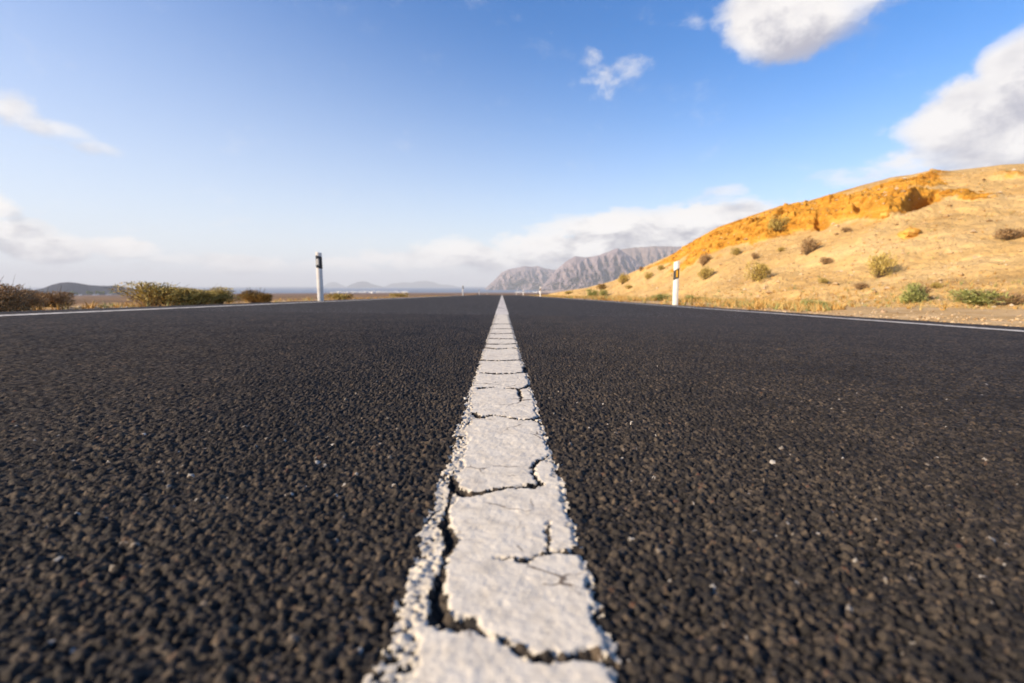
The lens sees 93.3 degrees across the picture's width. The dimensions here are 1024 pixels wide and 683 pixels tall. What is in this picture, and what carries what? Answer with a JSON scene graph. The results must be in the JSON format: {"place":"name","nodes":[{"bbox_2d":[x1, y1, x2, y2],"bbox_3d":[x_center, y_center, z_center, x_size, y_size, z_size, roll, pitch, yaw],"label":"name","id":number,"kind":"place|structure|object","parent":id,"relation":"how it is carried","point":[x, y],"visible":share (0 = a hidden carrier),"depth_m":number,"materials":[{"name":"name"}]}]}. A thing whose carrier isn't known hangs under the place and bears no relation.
{"place":"outdoors","nodes":[
{"label":"outdoors","id":0,"kind":"place"},
{"bbox_2d":[35,282,133,295],"bbox_3d":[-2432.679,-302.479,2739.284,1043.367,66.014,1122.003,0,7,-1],"label":"hills","id":1,"kind":"structure","parent":0,"point":[78,288],"depth_m":2505.59,"materials":[{"name":"grey stone"}]},
{"bbox_2d":[1,287,537,293],"bbox_3d":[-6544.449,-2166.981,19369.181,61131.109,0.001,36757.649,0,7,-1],"label":"sea","id":2,"kind":"structure","parent":0,"point":[345,289],"depth_m":9507.06,"materials":[{"name":"liquid"}]},
{"bbox_2d":[323,282,345,286],"bbox_3d":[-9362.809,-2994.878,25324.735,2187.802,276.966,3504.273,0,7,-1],"label":"island","id":3,"kind":"structure","parent":0,"point":[332,284],"depth_m":24408.59,"materials":[{"name":"grey stone"}]},
{"bbox_2d":[346,281,383,287],"bbox_3d":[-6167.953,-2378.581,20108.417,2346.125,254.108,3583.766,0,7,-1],"label":"island","id":4,"kind":"structure","parent":0,"point":[362,284],"depth_m":19089.34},
{"bbox_2d":[385,281,456,286],"bbox_3d":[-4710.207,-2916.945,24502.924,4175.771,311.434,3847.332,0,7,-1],"label":"island","id":5,"kind":"structure","parent":0,"point":[419,284],"depth_m":23572.30,"materials":[{"name":"grey stone"}]},
{"bbox_2d":[11,293,951,311],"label":"dry grass","id":6,"kind":"structure","parent":0,"point":[796,306],"depth_m":11.29,"materials":[{"name":"beige plant"}]},
{"bbox_2d":[0,295,1023,682],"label":"road","id":7,"kind":"structure","parent":0,"point":[220,493],"depth_m":0.50,"materials":[{"name":"black asphalt"}]},
{"bbox_2d":[0,295,468,315],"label":"edge line","id":8,"kind":"object","parent":7,"relation":"on","point":[168,308],"visible":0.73,"depth_m":4.59,"materials":[{"name":"paint"}]},
{"bbox_2d":[363,295,620,682],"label":"line","id":9,"kind":"object","parent":7,"relation":"on","point":[538,604],"visible":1,"depth_m":0.35,"materials":[{"name":"paint"}]},
{"bbox_2d":[522,295,1023,331],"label":"edge line","id":10,"kind":"object","parent":7,"relation":"on","point":[851,318],"visible":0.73,"depth_m":4.44,"materials":[{"name":"paint"}]},
{"bbox_2d":[0,0,1023,286],"label":"sky","id":11,"kind":"structure","parent":0,"point":[188,143],"materials":[{"name":"blue"}]},
{"bbox_2d":[8,292,1023,326],"bbox_3d":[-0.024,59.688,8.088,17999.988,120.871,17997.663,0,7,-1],"label":"ground","id":12,"kind":"structure","parent":0,"point":[979,314],"depth_m":10.17,"materials":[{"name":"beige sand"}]},
{"bbox_2d":[0,276,38,311],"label":"bush","id":13,"kind":"object","parent":12,"relation":"on","point":[7,300],"visible":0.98,"depth_m":4.53,"materials":[{"name":"brown plant"}]},
{"bbox_2d":[4,288,49,309],"bbox_3d":[-5.139,-0.449,5.052,0.382,0.271,0.451,2,7,16],"label":"bush","id":14,"kind":"object","parent":12,"relation":"on","point":[34,301],"visible":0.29,"depth_m":5.08,"materials":[{"name":"brown plant"}]},
{"bbox_2d":[15,285,76,307],"bbox_3d":[-5.488,-0.520,5.658,0.544,0.272,0.616,2,7,15],"label":"bush","id":15,"kind":"object","parent":12,"relation":"on","point":[58,298],"visible":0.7,"depth_m":5.71,"materials":[{"name":"brown plant"}]},
{"bbox_2d":[103,281,205,306],"bbox_3d":[-5.115,-0.686,6.906,1.095,0.410,1.204,3,7,24],"label":"bush","id":16,"kind":"object","parent":12,"relation":"on","point":[162,294],"visible":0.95,"depth_m":6.85,"materials":[{"name":"green plant"}]},
{"bbox_2d":[174,287,222,304],"bbox_3d":[-4.850,-0.702,7.307,0.869,0.339,0.976,-3,7,-25],"label":"bush","id":17,"kind":"object","parent":12,"relation":"on","point":[212,295],"visible":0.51,"depth_m":7.29,"materials":[{"name":"green plant"}]},
{"bbox_2d":[202,287,241,303],"bbox_3d":[-4.853,-0.767,7.970,0.767,0.324,0.843,-3,7,-24],"label":"bush","id":18,"kind":"object","parent":12,"relation":"on","point":[226,296],"visible":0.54,"depth_m":7.90,"materials":[{"name":"green plant"}]},
{"bbox_2d":[233,287,272,302],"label":"bush","id":19,"kind":"object","parent":12,"relation":"on","point":[254,296],"visible":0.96,"depth_m":9.12,"materials":[{"name":"brown plant"}]},
{"bbox_2d":[315,252,323,300],"bbox_3d":[-4.033,-1.336,10.131,0.125,1.070,0.100,-3,7,-21],"label":"delineator post","id":20,"kind":"object","parent":12,"relation":"on","point":[319,275],"visible":0.95,"depth_m":10.10,"materials":[{"name":"white plastic"}]},
{"bbox_2d":[326,293,348,299],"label":"bush","id":21,"kind":"object","parent":12,"relation":"on","point":[334,296],"visible":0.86,"depth_m":15.82,"materials":[{"name":"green plant"}]},
{"bbox_2d":[339,293,354,299],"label":"bush","id":22,"kind":"object","parent":12,"relation":"on","point":[349,296],"visible":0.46,"depth_m":16.44,"materials":[{"name":"brown plant"}]},
{"bbox_2d":[389,292,410,296],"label":"bush","id":23,"kind":"object","parent":12,"relation":"on","point":[397,295],"visible":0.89,"depth_m":26.05,"materials":[{"name":"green plant"}]},
{"bbox_2d":[586,289,598,295],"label":"bush","id":24,"kind":"object","parent":12,"relation":"on","point":[590,292],"visible":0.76,"depth_m":50.31,"materials":[{"name":"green plant"}]},
{"bbox_2d":[647,293,672,300],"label":"bush","id":25,"kind":"object","parent":12,"relation":"on","point":[659,297],"visible":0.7,"depth_m":22.14,"materials":[{"name":"green plant"}]},
{"bbox_2d":[672,261,679,304],"bbox_3d":[3.818,-1.340,11.250,0.125,1.080,0.100,3,7,23],"label":"delineator post","id":26,"kind":"object","parent":12,"relation":"on","point":[675,282],"visible":0.94,"depth_m":11.22,"materials":[{"name":"white plastic"}]},
{"bbox_2d":[684,294,695,301],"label":"bush","id":27,"kind":"object","parent":12,"relation":"on","point":[691,296],"visible":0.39,"depth_m":20.36,"materials":[{"name":"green plant"}]},
{"bbox_2d":[800,297,816,305],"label":"bush","id":28,"kind":"object","parent":12,"relation":"on","point":[803,301],"visible":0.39,"depth_m":12.00,"materials":[{"name":"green plant"}]},
{"bbox_2d":[899,279,927,303],"bbox_3d":[10.136,-1.272,12.237,0.722,0.738,0.692,5,8,35],"label":"bush","id":29,"kind":"object","parent":12,"relation":"on","point":[913,294],"visible":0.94,"depth_m":12.15,"materials":[{"name":"green plant"}]},
{"bbox_2d":[485,266,556,289],"bbox_3d":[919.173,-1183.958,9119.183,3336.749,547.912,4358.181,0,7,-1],"label":"mountain","id":30,"kind":"structure","parent":0,"point":[528,278],"depth_m":8720.78,"materials":[{"name":"grey stone"}]},
{"bbox_2d":[536,289,574,292],"bbox_3d":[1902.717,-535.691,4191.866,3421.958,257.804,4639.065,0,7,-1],"label":"foothill","id":31,"kind":"structure","parent":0,"point":[551,291],"depth_m":5008.51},
{"bbox_2d":[538,248,643,290],"bbox_3d":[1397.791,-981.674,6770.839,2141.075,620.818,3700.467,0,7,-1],"label":"mountain","id":32,"kind":"structure","parent":0,"point":[575,272],"depth_m":6370.35,"materials":[{"name":"grey stone"}]},
{"bbox_2d":[621,246,681,266],"bbox_3d":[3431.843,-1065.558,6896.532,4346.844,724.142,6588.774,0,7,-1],"label":"mountain","id":33,"kind":"structure","parent":0,"point":[644,256],"depth_m":7432.25,"materials":[{"name":"grey stone"}]},
{"bbox_2d":[548,164,1023,309],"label":"hill","id":34,"kind":"structure","parent":0,"point":[928,194],"depth_m":23.11,"materials":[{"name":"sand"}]},
{"bbox_2d":[596,282,607,288],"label":"bush","id":35,"kind":"object","parent":34,"relation":"on","point":[602,286],"visible":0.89,"depth_m":55.95,"materials":[{"name":"brown plant"}]},
{"bbox_2d":[598,289,608,295],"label":"bush","id":36,"kind":"object","parent":34,"relation":"on","point":[603,292],"visible":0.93,"depth_m":45.25,"materials":[{"name":"green plant"}]},
{"bbox_2d":[618,272,629,283],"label":"bush","id":37,"kind":"object","parent":34,"relation":"on","point":[624,278],"visible":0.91,"depth_m":51.51,"materials":[{"name":"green plant"}]},
{"bbox_2d":[644,272,652,279],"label":"bush","id":38,"kind":"object","parent":34,"relation":"on","point":[647,276],"visible":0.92,"depth_m":43.48,"materials":[{"name":"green plant"}]},
{"bbox_2d":[697,252,711,265],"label":"bush","id":39,"kind":"object","parent":34,"relation":"on","point":[704,259],"visible":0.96,"depth_m":33.63,"materials":[{"name":"brown plant"}]},
{"bbox_2d":[697,265,714,279],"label":"bush","id":40,"kind":"object","parent":34,"relation":"on","point":[705,272],"visible":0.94,"depth_m":28.67,"materials":[{"name":"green plant"}]},
{"bbox_2d":[730,247,740,254],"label":"bush","id":41,"kind":"object","parent":34,"relation":"on","point":[736,251],"visible":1,"depth_m":30.61,"materials":[{"name":"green plant"}]},
{"bbox_2d":[751,252,759,258],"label":"bush","id":42,"kind":"object","parent":34,"relation":"on","point":[755,255],"visible":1,"depth_m":27.16,"materials":[{"name":"brown plant"}]},
{"bbox_2d":[744,260,771,282],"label":"bush","id":43,"kind":"object","parent":34,"relation":"on","point":[764,271],"visible":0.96,"depth_m":22.40,"materials":[{"name":"green plant"}]},
{"bbox_2d":[767,215,791,230],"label":"bush","id":44,"kind":"object","parent":34,"relation":"on","point":[775,225],"visible":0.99,"depth_m":30.66,"materials":[{"name":"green plant"}]},
{"bbox_2d":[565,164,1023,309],"bbox_3d":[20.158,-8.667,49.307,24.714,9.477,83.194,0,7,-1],"label":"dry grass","id":45,"kind":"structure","parent":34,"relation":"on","point":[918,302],"depth_m":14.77,"materials":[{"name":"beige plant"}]},
{"bbox_2d":[797,236,821,254],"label":"bush","id":46,"kind":"object","parent":34,"relation":"on","point":[810,245],"visible":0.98,"depth_m":23.34,"materials":[{"name":"brown plant"}]},
{"bbox_2d":[818,278,828,282],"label":"bush","id":47,"kind":"object","parent":34,"relation":"on","point":[823,280],"visible":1,"depth_m":18.16,"materials":[{"name":"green plant"}]},
{"bbox_2d":[818,257,832,264],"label":"bush","id":48,"kind":"object","parent":34,"relation":"on","point":[825,260],"visible":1,"depth_m":21.44,"materials":[{"name":"brown plant"}]},
{"bbox_2d":[839,227,851,232],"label":"bush","id":49,"kind":"object","parent":34,"relation":"on","point":[844,229],"visible":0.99,"depth_m":24.11,"materials":[{"name":"brown plant"}]},
{"bbox_2d":[850,282,869,289],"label":"bush","id":50,"kind":"object","parent":34,"relation":"on","point":[861,285],"visible":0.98,"depth_m":16.11,"materials":[{"name":"brown plant"}]},
{"bbox_2d":[862,249,899,278],"bbox_3d":[13.086,-2.757,17.200,1.273,1.210,0.971,6,9,43],"label":"bush","id":51,"kind":"object","parent":34,"relation":"on","point":[879,265],"visible":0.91,"depth_m":17.06,"materials":[{"name":"green plant"}]},
{"bbox_2d":[879,212,889,218],"bbox_3d":[18.053,-6.092,23.375,0.370,0.347,0.431,-3,7,-26],"label":"rock","id":52,"kind":"object","parent":34,"relation":"on","point":[884,215],"visible":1,"depth_m":23.27,"materials":[{"name":"orange stone"}]},
{"bbox_2d":[897,227,923,238],"bbox_3d":[16.439,-4.412,19.926,0.863,0.644,0.712,-2,7,-14],"label":"rock","id":53,"kind":"object","parent":34,"relation":"on","point":[908,233],"visible":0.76,"depth_m":19.71,"materials":[{"name":"orange stone"}]},
{"bbox_2d":[908,282,932,296],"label":"bush","id":54,"kind":"object","parent":34,"relation":"on","point":[928,291],"visible":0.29,"depth_m":12.43,"materials":[{"name":"brown plant"}]},
{"bbox_2d":[930,281,942,288],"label":"bush","id":55,"kind":"object","parent":34,"relation":"on","point":[935,285],"visible":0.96,"depth_m":13.62,"materials":[{"name":"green plant"}]},
{"bbox_2d":[944,287,1019,304],"bbox_3d":[10.751,-1.051,11.116,1.674,0.429,1.267,-8,10,-49],"label":"bush","id":56,"kind":"object","parent":34,"relation":"on","point":[975,297],"visible":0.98,"depth_m":11.03,"materials":[{"name":"green plant"}]},
{"bbox_2d":[988,227,1023,240],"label":"bush","id":57,"kind":"object","parent":34,"relation":"on","point":[1008,234],"visible":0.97,"depth_m":16.59,"materials":[{"name":"brown plant"}]},
{"bbox_2d":[993,292,1023,304],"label":"bush","id":58,"kind":"object","parent":34,"relation":"on","point":[1016,300],"visible":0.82,"depth_m":10.62,"materials":[{"name":"brown plant"}]}
]}

